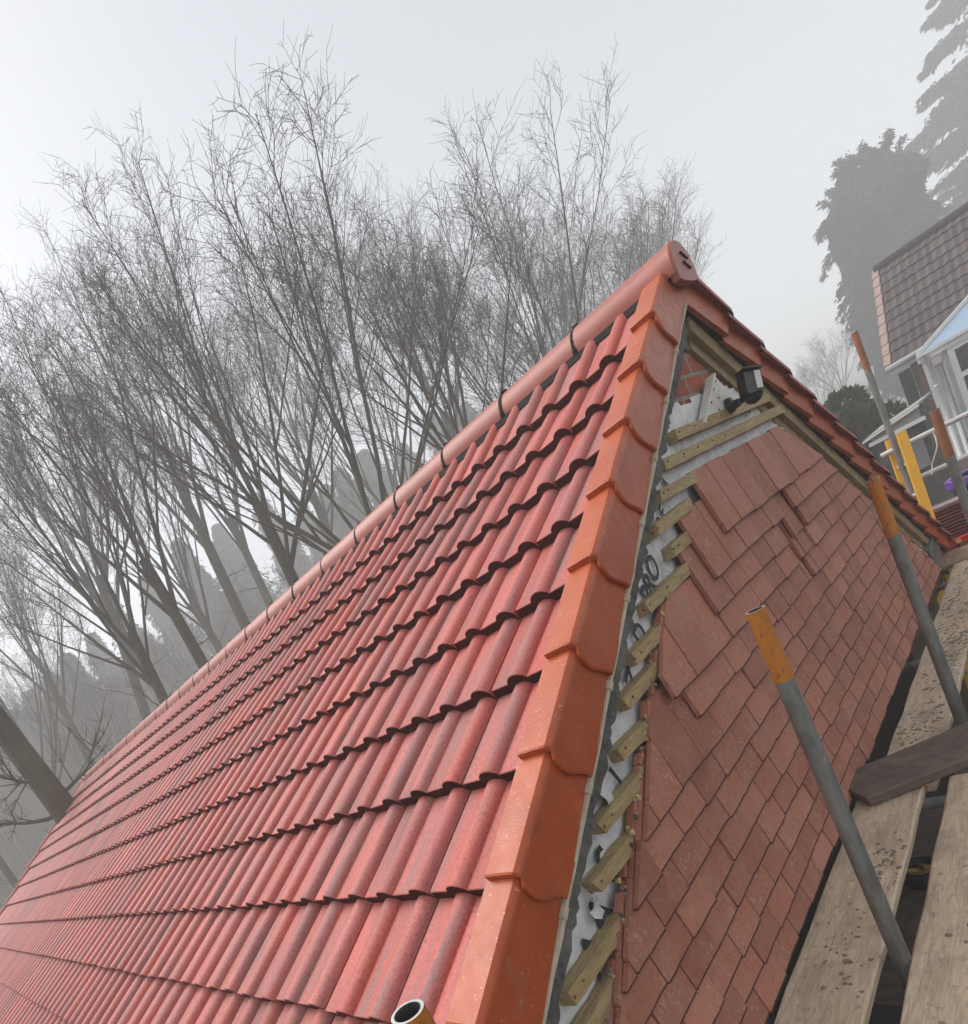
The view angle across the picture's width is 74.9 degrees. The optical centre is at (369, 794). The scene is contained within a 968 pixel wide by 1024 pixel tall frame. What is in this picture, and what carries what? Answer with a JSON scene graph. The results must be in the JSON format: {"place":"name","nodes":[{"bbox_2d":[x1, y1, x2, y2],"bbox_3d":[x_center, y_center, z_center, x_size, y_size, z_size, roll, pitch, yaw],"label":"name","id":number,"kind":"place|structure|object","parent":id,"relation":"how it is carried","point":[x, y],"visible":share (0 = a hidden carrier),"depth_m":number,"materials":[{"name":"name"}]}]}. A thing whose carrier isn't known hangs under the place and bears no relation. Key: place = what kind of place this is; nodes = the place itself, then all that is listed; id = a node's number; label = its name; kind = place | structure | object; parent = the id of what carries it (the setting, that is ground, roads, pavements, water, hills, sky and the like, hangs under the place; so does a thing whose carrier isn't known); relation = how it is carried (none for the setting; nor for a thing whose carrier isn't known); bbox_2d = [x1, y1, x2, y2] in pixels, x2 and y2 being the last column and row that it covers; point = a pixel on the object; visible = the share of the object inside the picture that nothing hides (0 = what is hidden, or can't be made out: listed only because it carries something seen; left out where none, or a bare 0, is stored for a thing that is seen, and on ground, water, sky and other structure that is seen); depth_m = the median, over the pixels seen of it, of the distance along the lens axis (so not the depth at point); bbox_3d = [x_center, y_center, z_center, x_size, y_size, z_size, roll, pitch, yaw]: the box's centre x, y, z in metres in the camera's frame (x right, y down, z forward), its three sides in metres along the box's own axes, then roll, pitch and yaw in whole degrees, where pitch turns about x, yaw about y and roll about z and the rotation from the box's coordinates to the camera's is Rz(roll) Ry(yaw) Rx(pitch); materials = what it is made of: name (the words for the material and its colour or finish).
{"place":"outdoors","nodes":[
{"label":"outdoors","id":0,"kind":"place"},
{"bbox_2d":[0,0,967,804],"label":"sky","id":1,"kind":"structure","parent":0,"point":[764,96],"materials":[{"name":"white"}]},
{"bbox_2d":[892,396,967,774],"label":"ground","id":2,"kind":"structure","parent":0,"point":[963,465],"depth_m":6.60,"materials":[{"name":"grey plant"}]},
{"bbox_2d":[0,758,21,896],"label":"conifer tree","id":3,"kind":"object","parent":2,"relation":"on","point":[5,888],"visible":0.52,"depth_m":43.43,"materials":[{"name":"grey plant"}]},
{"bbox_2d":[0,695,29,906],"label":"tree","id":4,"kind":"object","parent":2,"relation":"on","point":[7,872],"visible":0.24,"depth_m":22.28,"materials":[{"name":"brown plant"}]},
{"bbox_2d":[0,771,35,864],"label":"conifer tree","id":5,"kind":"object","parent":2,"relation":"on","point":[13,837],"visible":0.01,"depth_m":64.34,"materials":[{"name":"grey plant"}]},
{"bbox_2d":[0,758,42,843],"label":"tree","id":6,"kind":"object","parent":2,"relation":"on","point":[37,824],"visible":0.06,"depth_m":56.78,"materials":[{"name":"grey plant"}]},
{"bbox_2d":[0,660,67,824],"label":"bare tree","id":7,"kind":"object","parent":2,"relation":"on","point":[26,736],"visible":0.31,"depth_m":50.63,"materials":[{"name":"grey plant"}]},
{"bbox_2d":[0,741,76,864],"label":"conifer tree","id":8,"kind":"object","parent":2,"relation":"on","point":[31,797],"visible":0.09,"depth_m":61.91,"materials":[{"name":"grey plant"}]},
{"bbox_2d":[0,644,87,788],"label":"bare tree","id":9,"kind":"object","parent":2,"relation":"on","point":[62,729],"visible":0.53,"depth_m":47.68,"materials":[{"name":"grey plant"}]},
{"bbox_2d":[7,709,80,829],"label":"conifer tree","id":10,"kind":"object","parent":2,"relation":"on","point":[34,738],"visible":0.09,"depth_m":64.70,"materials":[{"name":"grey plant"}]},
{"bbox_2d":[0,522,93,839],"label":"bare tree","id":11,"kind":"object","parent":2,"relation":"on","point":[49,705],"visible":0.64,"depth_m":29.67,"materials":[{"name":"brown plant"}]},
{"bbox_2d":[0,510,109,779],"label":"bare tree","id":12,"kind":"object","parent":2,"relation":"on","point":[66,715],"visible":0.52,"depth_m":31.34,"materials":[{"name":"brown plant"}]},
{"bbox_2d":[0,693,112,841],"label":"bare tree","id":13,"kind":"object","parent":2,"relation":"on","point":[49,790],"visible":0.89,"depth_m":10.73,"materials":[{"name":"brown plant"}]},
{"bbox_2d":[20,689,96,779],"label":"conifer tree","id":14,"kind":"object","parent":2,"relation":"on","point":[26,703],"visible":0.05,"depth_m":70.45,"materials":[{"name":"grey plant"}]},
{"bbox_2d":[0,642,134,767],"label":"bare tree","id":15,"kind":"object","parent":2,"relation":"on","point":[28,716],"visible":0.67,"depth_m":40.26,"materials":[{"name":"grey plant"}]},
{"bbox_2d":[42,672,100,764],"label":"conifer tree","id":16,"kind":"object","parent":2,"relation":"on","point":[68,710],"visible":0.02,"depth_m":69.58,"materials":[{"name":"grey plant"}]},
{"bbox_2d":[0,334,153,732],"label":"bare tree","id":17,"kind":"object","parent":2,"relation":"on","point":[141,700],"visible":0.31,"depth_m":25.65,"materials":[{"name":"brown plant"}]},
{"bbox_2d":[0,360,169,705],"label":"bare tree","id":18,"kind":"object","parent":2,"relation":"on","point":[149,676],"visible":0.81,"depth_m":14.30,"materials":[{"name":"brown plant"}]},
{"bbox_2d":[0,414,187,696],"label":"bare tree","id":19,"kind":"object","parent":2,"relation":"on","point":[59,586],"visible":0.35,"depth_m":27.17,"materials":[{"name":"brown plant"}]},
{"bbox_2d":[58,652,141,758],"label":"conifer tree","id":20,"kind":"object","parent":2,"relation":"on","point":[68,655],"visible":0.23,"depth_m":59.55,"materials":[{"name":"grey plant"}]},
{"bbox_2d":[0,261,213,673],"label":"bare tree","id":21,"kind":"object","parent":2,"relation":"on","point":[168,606],"visible":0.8,"depth_m":13.75,"materials":[{"name":"brown plant"}]},
{"bbox_2d":[79,668,146,729],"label":"tree","id":22,"kind":"object","parent":2,"relation":"on","point":[121,714],"visible":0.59,"depth_m":56.57,"materials":[{"name":"grey plant"}]},
{"bbox_2d":[83,632,152,723],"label":"conifer tree","id":23,"kind":"object","parent":2,"relation":"on","point":[93,649],"visible":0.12,"depth_m":72.87,"materials":[{"name":"grey plant"}]},
{"bbox_2d":[0,199,254,631],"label":"bare tree","id":24,"kind":"object","parent":2,"relation":"on","point":[202,535],"visible":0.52,"depth_m":22.95,"materials":[{"name":"brown plant"}]},
{"bbox_2d":[40,388,233,652],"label":"bare tree","id":25,"kind":"object","parent":2,"relation":"on","point":[195,609],"visible":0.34,"depth_m":30.92,"materials":[{"name":"brown plant"}]},
{"bbox_2d":[114,632,180,698],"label":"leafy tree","id":26,"kind":"object","parent":2,"relation":"on","point":[157,655],"visible":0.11,"depth_m":69.50,"materials":[{"name":"grey plant"}]},
{"bbox_2d":[110,601,186,709],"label":"conifer tree","id":27,"kind":"object","parent":2,"relation":"on","point":[151,658],"visible":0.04,"depth_m":68.59,"materials":[{"name":"grey plant"}]},
{"bbox_2d":[75,298,272,624],"bbox_3d":[-5.088,-12.890,32.496,9.527,25.117,7.510,-37,12,-36],"label":"bare tree","id":28,"kind":"object","parent":2,"relation":"on","point":[238,534],"visible":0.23,"depth_m":31.70,"materials":[{"name":"brown plant"}]},
{"bbox_2d":[137,575,215,678],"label":"conifer tree","id":29,"kind":"object","parent":2,"relation":"on","point":[153,610],"visible":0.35,"depth_m":74.18,"materials":[{"name":"green plant"}]},
{"bbox_2d":[125,597,237,694],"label":"tree","id":30,"kind":"object","parent":2,"relation":"on","point":[170,659],"visible":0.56,"depth_m":46.78,"materials":[{"name":"grey plant"}]},
{"bbox_2d":[171,610,230,670],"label":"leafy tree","id":31,"kind":"object","parent":2,"relation":"on","point":[195,638],"visible":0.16,"depth_m":75.09,"materials":[{"name":"plant"}]},
{"bbox_2d":[32,106,382,586],"bbox_3d":[-1.816,-6.471,14.920,7.214,16.679,6.048,-26,11,21],"label":"bare tree","id":32,"kind":"object","parent":2,"relation":"on","point":[285,557],"visible":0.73,"depth_m":13.80,"materials":[{"name":"brown plant"}]},
{"bbox_2d":[170,537,259,659],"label":"conifer tree","id":33,"kind":"object","parent":2,"relation":"on","point":[211,587],"visible":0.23,"depth_m":64.31,"materials":[{"name":"green plant"}]},
{"bbox_2d":[195,596,251,652],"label":"tree","id":34,"kind":"object","parent":2,"relation":"on","point":[217,610],"visible":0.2,"depth_m":61.06,"materials":[{"name":"plant"}]},
{"bbox_2d":[212,574,266,649],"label":"tree","id":35,"kind":"object","parent":2,"relation":"on","point":[249,609],"visible":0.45,"depth_m":52.43,"materials":[{"name":"plant"}]},
{"bbox_2d":[210,539,275,620],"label":"conifer tree","id":36,"kind":"object","parent":2,"relation":"on","point":[224,553],"visible":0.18,"depth_m":71.00,"materials":[{"name":"grey plant"}]},
{"bbox_2d":[211,523,282,597],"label":"conifer tree","id":37,"kind":"object","parent":2,"relation":"on","point":[218,531],"visible":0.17,"depth_m":74.53,"materials":[{"name":"grey plant"}]},
{"bbox_2d":[0,383,513,910],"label":"distant wood","id":38,"kind":"object","parent":2,"relation":"on","point":[16,863],"visible":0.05,"depth_m":55.57,"materials":[{"name":"grey plant"}]},
{"bbox_2d":[244,579,285,614],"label":"bare tree","id":39,"kind":"object","parent":2,"relation":"on","point":[271,592],"visible":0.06,"depth_m":67.03,"materials":[{"name":"plant"}]},
{"bbox_2d":[164,227,373,549],"bbox_3d":[-1.782,-15.495,33.089,9.326,26.029,11.536,-23,12,33],"label":"bare tree","id":40,"kind":"object","parent":2,"relation":"on","point":[320,510],"visible":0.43,"depth_m":31.57,"materials":[{"name":"brown plant"}]},
{"bbox_2d":[43,19,513,553],"bbox_3d":[-0.134,-6.072,13.588,9.697,14.771,8.499,-17,13,33],"label":"bare tree","id":41,"kind":"object","parent":2,"relation":"on","point":[297,299],"visible":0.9,"depth_m":12.12,"materials":[{"name":"brown plant"}]},
{"bbox_2d":[251,492,315,595],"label":"conifer tree","id":42,"kind":"object","parent":2,"relation":"on","point":[304,556],"visible":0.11,"depth_m":73.94,"materials":[{"name":"grey plant"}]},
{"bbox_2d":[257,555,310,606],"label":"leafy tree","id":43,"kind":"object","parent":2,"relation":"on","point":[274,598],"visible":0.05,"depth_m":50.60,"materials":[{"name":"plant"}]},
{"bbox_2d":[293,505,329,563],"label":"conifer tree","id":44,"kind":"object","parent":2,"relation":"on","point":[304,527],"visible":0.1,"depth_m":74.46,"materials":[{"name":"grey plant"}]},
{"bbox_2d":[317,484,350,543],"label":"conifer tree","id":45,"kind":"object","parent":2,"relation":"on","point":[327,502],"visible":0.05,"depth_m":68.08,"materials":[{"name":"grey plant"}]},
{"bbox_2d":[205,156,481,522],"bbox_3d":[1.964,-17.079,32.446,12.807,25.169,14.323,-25,11,27],"label":"bare tree","id":46,"kind":"object","parent":2,"relation":"on","point":[394,465],"visible":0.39,"depth_m":30.07,"materials":[{"name":"brown plant"}]},
{"bbox_2d":[320,466,386,538],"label":"tree","id":47,"kind":"object","parent":2,"relation":"on","point":[349,518],"visible":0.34,"depth_m":52.92,"materials":[{"name":"plant"}]},
{"bbox_2d":[334,468,376,527],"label":"conifer tree","id":48,"kind":"object","parent":2,"relation":"on","point":[340,478],"visible":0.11,"depth_m":65.87,"materials":[{"name":"grey plant"}]},
{"bbox_2d":[356,449,398,508],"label":"conifer tree","id":49,"kind":"object","parent":2,"relation":"on","point":[368,463],"visible":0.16,"depth_m":68.74,"materials":[{"name":"grey plant"}]},
{"bbox_2d":[396,443,426,481],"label":"conifer tree","id":50,"kind":"object","parent":2,"relation":"on","point":[407,462],"visible":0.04,"depth_m":71.68,"materials":[{"name":"grey plant"}]},
{"bbox_2d":[391,999,435,1023],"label":"scaffold pole","id":51,"kind":"object","parent":2,"relation":"on","point":[414,1011],"visible":1,"depth_m":0.81,"materials":[{"name":"metal"}]},
{"bbox_2d":[337,180,492,438],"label":"bare tree","id":52,"kind":"object","parent":2,"relation":"on","point":[449,430],"visible":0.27,"depth_m":30.09,"materials":[{"name":"brown plant"}]},
{"bbox_2d":[282,171,579,467],"bbox_3d":[2.735,-7.337,14.807,5.379,13.601,6.533,-33,10,-18],"label":"bare tree","id":53,"kind":"object","parent":2,"relation":"on","point":[453,423],"visible":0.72,"depth_m":13.77,"materials":[{"name":"brown plant"}]},
{"bbox_2d":[423,413,445,457],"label":"conifer tree","id":54,"kind":"object","parent":2,"relation":"on","point":[437,426],"visible":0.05,"depth_m":68.47,"materials":[{"name":"grey plant"}]},
{"bbox_2d":[428,409,477,456],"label":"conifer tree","id":55,"kind":"object","parent":2,"relation":"on","point":[459,427],"visible":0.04,"depth_m":48.69,"materials":[{"name":"plant"}]},
{"bbox_2d":[445,400,484,442],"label":"bare tree","id":56,"kind":"object","parent":2,"relation":"on","point":[471,411],"visible":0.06,"depth_m":54.60,"materials":[{"name":"grey plant"}]},
{"bbox_2d":[458,401,478,430],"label":"conifer tree","id":57,"kind":"object","parent":2,"relation":"on","point":[473,411],"visible":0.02,"depth_m":68.71,"materials":[{"name":"grey plant"}]},
{"bbox_2d":[0,240,960,1023],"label":"house","id":58,"kind":"structure","parent":2,"relation":"on","point":[482,718],"depth_m":2.38,"materials":[{"name":"red tile"}]},
{"bbox_2d":[724,364,764,413],"bbox_3d":[1.629,-1.764,2.711,0.127,0.152,0.178,-33,11,-20],"label":"security light","id":59,"kind":"object","parent":58,"relation":"attached to","point":[750,385],"visible":1,"depth_m":2.65,"materials":[{"name":"black plastic"}]},
{"bbox_2d":[766,1016,775,1023],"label":"scaffold tube","id":60,"kind":"object","parent":58,"relation":"attached to","point":[771,1020],"depth_m":1.99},
{"bbox_2d":[774,784,927,1023],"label":"scaffold board","id":61,"kind":"object","parent":60,"relation":"on","point":[835,974],"visible":0.81,"depth_m":2.11,"materials":[{"name":"brown wood"}]},
{"bbox_2d":[848,721,967,805],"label":"loose plank","id":62,"kind":"object","parent":61,"relation":"on","point":[935,757],"visible":0.88,"depth_m":2.67,"materials":[{"name":"wood"}]},
{"bbox_2d":[849,795,945,813],"bbox_3d":[2.557,-0.031,2.274,0.047,0.047,1.360,-37,12,-36],"label":"scaffold tube","id":63,"kind":"object","parent":58,"relation":"attached to","point":[934,802],"visible":0.2,"depth_m":2.55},
{"bbox_2d":[900,773,967,1023],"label":"scaffold board","id":64,"kind":"object","parent":63,"relation":"on","point":[936,991],"visible":1,"depth_m":1.90,"materials":[{"name":"brown wood"}]},
{"bbox_2d":[902,659,919,671],"bbox_3d":[3.722,-0.909,3.327,0.047,0.047,1.360,-37,12,-36],"label":"scaffold tube","id":65,"kind":"object","parent":58,"relation":"attached to","point":[911,665],"visible":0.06,"depth_m":3.81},
{"bbox_2d":[884,430,967,688],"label":"ladder","id":66,"kind":"object","parent":58,"relation":"attached to","point":[910,463],"visible":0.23,"depth_m":5.51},
{"bbox_2d":[936,582,947,591],"bbox_3d":[4.791,-1.715,4.293,0.047,0.047,1.360,-37,12,-36],"label":"scaffold tube","id":67,"kind":"object","parent":58,"relation":"attached to","point":[940,587],"depth_m":4.77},
{"bbox_2d":[887,559,967,791],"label":"scaffold board","id":68,"kind":"object","parent":67,"relation":"on","point":[927,714],"visible":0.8,"depth_m":3.40,"materials":[{"name":"brown wood"}]},
{"bbox_2d":[938,544,967,571],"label":"scaffold board","id":69,"kind":"object","parent":67,"relation":"on","point":[951,558],"visible":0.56,"depth_m":5.05,"materials":[{"name":"brown wood"}]},
{"bbox_2d":[949,533,967,546],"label":"spirit level","id":70,"kind":"object","parent":69,"relation":"on","point":[959,540],"visible":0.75,"depth_m":5.30,"materials":[{"name":"red plastic"}]},
{"bbox_2d":[355,33,652,440],"bbox_3d":[6.296,-11.480,19.010,9.916,15.871,8.787,-38,13,-38],"label":"bare tree","id":71,"kind":"object","parent":2,"relation":"on","point":[539,337],"visible":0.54,"depth_m":16.20,"materials":[{"name":"brown plant"}]},
{"bbox_2d":[453,173,614,397],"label":"bare tree","id":72,"kind":"object","parent":2,"relation":"on","point":[543,241],"visible":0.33,"depth_m":27.79,"materials":[{"name":"grey plant"}]},
{"bbox_2d":[424,154,713,411],"bbox_3d":[9.757,-15.360,24.911,10.510,16.790,9.101,-19,14,46],"label":"bare tree","id":73,"kind":"object","parent":2,"relation":"on","point":[520,361],"visible":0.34,"depth_m":23.27,"materials":[{"name":"grey plant"}]},
{"bbox_2d":[494,159,708,371],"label":"bare tree","id":74,"kind":"object","parent":2,"relation":"on","point":[671,225],"visible":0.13,"depth_m":28.48,"materials":[{"name":"grey plant"}]},
{"bbox_2d":[536,191,726,349],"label":"bare tree","id":75,"kind":"object","parent":2,"relation":"on","point":[624,260],"visible":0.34,"depth_m":25.69,"materials":[{"name":"grey plant"}]},
{"bbox_2d":[793,346,843,402],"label":"bare tree","id":76,"kind":"object","parent":2,"relation":"on","point":[821,372],"visible":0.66,"depth_m":54.66,"materials":[{"name":"grey plant"}]},
{"bbox_2d":[792,319,858,403],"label":"bare tree","id":77,"kind":"object","parent":2,"relation":"on","point":[822,352],"visible":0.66,"depth_m":57.44,"materials":[{"name":"grey plant"}]},
{"bbox_2d":[745,605,911,990],"bbox_3d":[1.979,1.110,2.020,0.048,3.778,0.048,-37,12,-36],"label":"scaffold pole","id":78,"kind":"object","parent":2,"relation":"on","point":[781,672],"visible":0.98,"depth_m":1.77,"materials":[{"name":"metal"}]},
{"bbox_2d":[823,383,891,451],"bbox_3d":[9.577,-6.634,12.388,1.864,2.837,1.832,-37,12,-36],"label":"evergreen shrub","id":79,"kind":"object","parent":2,"relation":"on","point":[857,393],"visible":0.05,"depth_m":11.69,"materials":[{"name":"green plant"}]},
{"bbox_2d":[833,399,908,452],"bbox_3d":[9.302,-6.152,11.641,1.903,2.539,1.170,-31,10,-7],"label":"evergreen shrub","id":80,"kind":"object","parent":2,"relation":"on","point":[859,421],"visible":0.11,"depth_m":11.20,"materials":[{"name":"green plant"}]},
{"bbox_2d":[813,128,954,401],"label":"conifer tree","id":81,"kind":"object","parent":2,"relation":"on","point":[882,206],"visible":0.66,"depth_m":38.38,"materials":[{"name":"green plant"}]},
{"bbox_2d":[851,330,944,582],"bbox_3d":[5.403,-2.106,5.853,0.048,4.608,0.048,-37,12,-36],"label":"scaffold pole","id":82,"kind":"object","parent":2,"relation":"on","point":[861,352],"visible":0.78,"depth_m":5.57,"materials":[{"name":"metal"}]},
{"bbox_2d":[873,808,943,1005],"bbox_3d":[2.606,0.438,2.951,1.607,0.042,0.406,-37,12,-36],"label":"scaffold board","id":83,"kind":"object","parent":2,"relation":"on","point":[890,990],"visible":0.06,"depth_m":2.81,"materials":[{"name":"brown wood"}]},
{"bbox_2d":[905,856,931,889],"bbox_3d":[2.595,0.373,2.902,0.162,0.096,0.162,-37,12,-36],"label":"sponge tub","id":84,"kind":"object","parent":83,"relation":"on","point":[918,882],"visible":0.53,"depth_m":2.89,"materials":[{"name":"plastic"}]},
{"bbox_2d":[906,868,923,874],"bbox_3d":[2.585,0.368,2.926,0.062,0.030,0.038,-8,19,26],"label":"sponge","id":85,"kind":"object","parent":84,"relation":"in","point":[914,871],"visible":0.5,"depth_m":2.92},
{"bbox_2d":[917,863,930,871],"bbox_3d":[2.622,0.344,2.915,0.038,0.030,0.062,-3,3,17],"label":"sponge","id":86,"kind":"object","parent":84,"relation":"in","point":[925,867],"visible":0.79,"depth_m":2.90},
{"bbox_2d":[862,391,954,505],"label":"garden shed","id":87,"kind":"structure","parent":2,"relation":"on","point":[911,420],"depth_m":8.37,"materials":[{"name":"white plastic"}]},
{"bbox_2d":[911,439,931,469],"bbox_3d":[7.433,-4.583,8.350,0.020,0.360,0.160,-37,12,-36],"label":"shed window","id":88,"kind":"structure","parent":87,"relation":"in","point":[919,448],"depth_m":8.33,"materials":[{"name":"glass"}]},
{"bbox_2d":[866,476,967,725],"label":"scaffold pole","id":89,"kind":"object","parent":2,"relation":"on","point":[912,587],"visible":1,"depth_m":2.79,"materials":[{"name":"metal"}]},
{"bbox_2d":[872,201,967,457],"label":"brick house","id":90,"kind":"structure","parent":2,"relation":"on","point":[920,284],"depth_m":13.36,"materials":[{"name":"brown tile"}]},
{"bbox_2d":[946,337,967,410],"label":"window","id":91,"kind":"structure","parent":90,"relation":"in","point":[961,347],"depth_m":12.50,"materials":[{"name":"white plastic"}]},
{"bbox_2d":[899,0,967,219],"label":"cedar tree","id":92,"kind":"object","parent":2,"relation":"on","point":[950,113],"visible":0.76,"depth_m":45.27,"materials":[{"name":"green plant"}]},
{"bbox_2d":[929,408,967,524],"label":"scaffold pole","id":93,"kind":"object","parent":2,"relation":"on","point":[937,420],"visible":1,"depth_m":3.83,"materials":[{"name":"metal"}]},
{"bbox_2d":[932,496,967,537],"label":"tile stack","id":94,"kind":"object","parent":2,"relation":"on","point":[949,516],"visible":0.56,"depth_m":5.61,"materials":[{"name":"tile"}]},
{"bbox_2d":[944,469,967,495],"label":"garden tub","id":95,"kind":"object","parent":2,"relation":"on","point":[949,484],"visible":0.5,"depth_m":6.10,"materials":[{"name":"plastic"}]},
{"bbox_3d":[4.912,-3.210,5.712,0.127,0.075,0.115,-37,12,-36],"label":"tube coupler","id":96,"kind":"object","parent":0,"visible":0},
{"bbox_2d":[880,411,967,457],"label":"guard rail","id":97,"kind":"object","parent":96,"relation":"attached to","point":[929,432],"visible":0.75,"depth_m":5.59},
{"bbox_2d":[931,432,937,474],"bbox_3d":[5.102,-3.090,5.604,0.052,0.355,0.116,-37,12,-36],"label":"cable","id":98,"kind":"object","parent":97,"relation":"hanging from","point":[933,433],"visible":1,"depth_m":5.57,"materials":[{"name":"white paint"}]},
{"bbox_3d":[5.076,-2.924,5.769,0.127,0.075,0.115,-37,12,-36],"label":"tube coupler","id":99,"kind":"object","parent":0,"visible":0},
{"bbox_2d":[921,453,967,478],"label":"guard rail","id":100,"kind":"object","parent":99,"relation":"attached to","point":[944,466],"visible":0.33,"depth_m":5.64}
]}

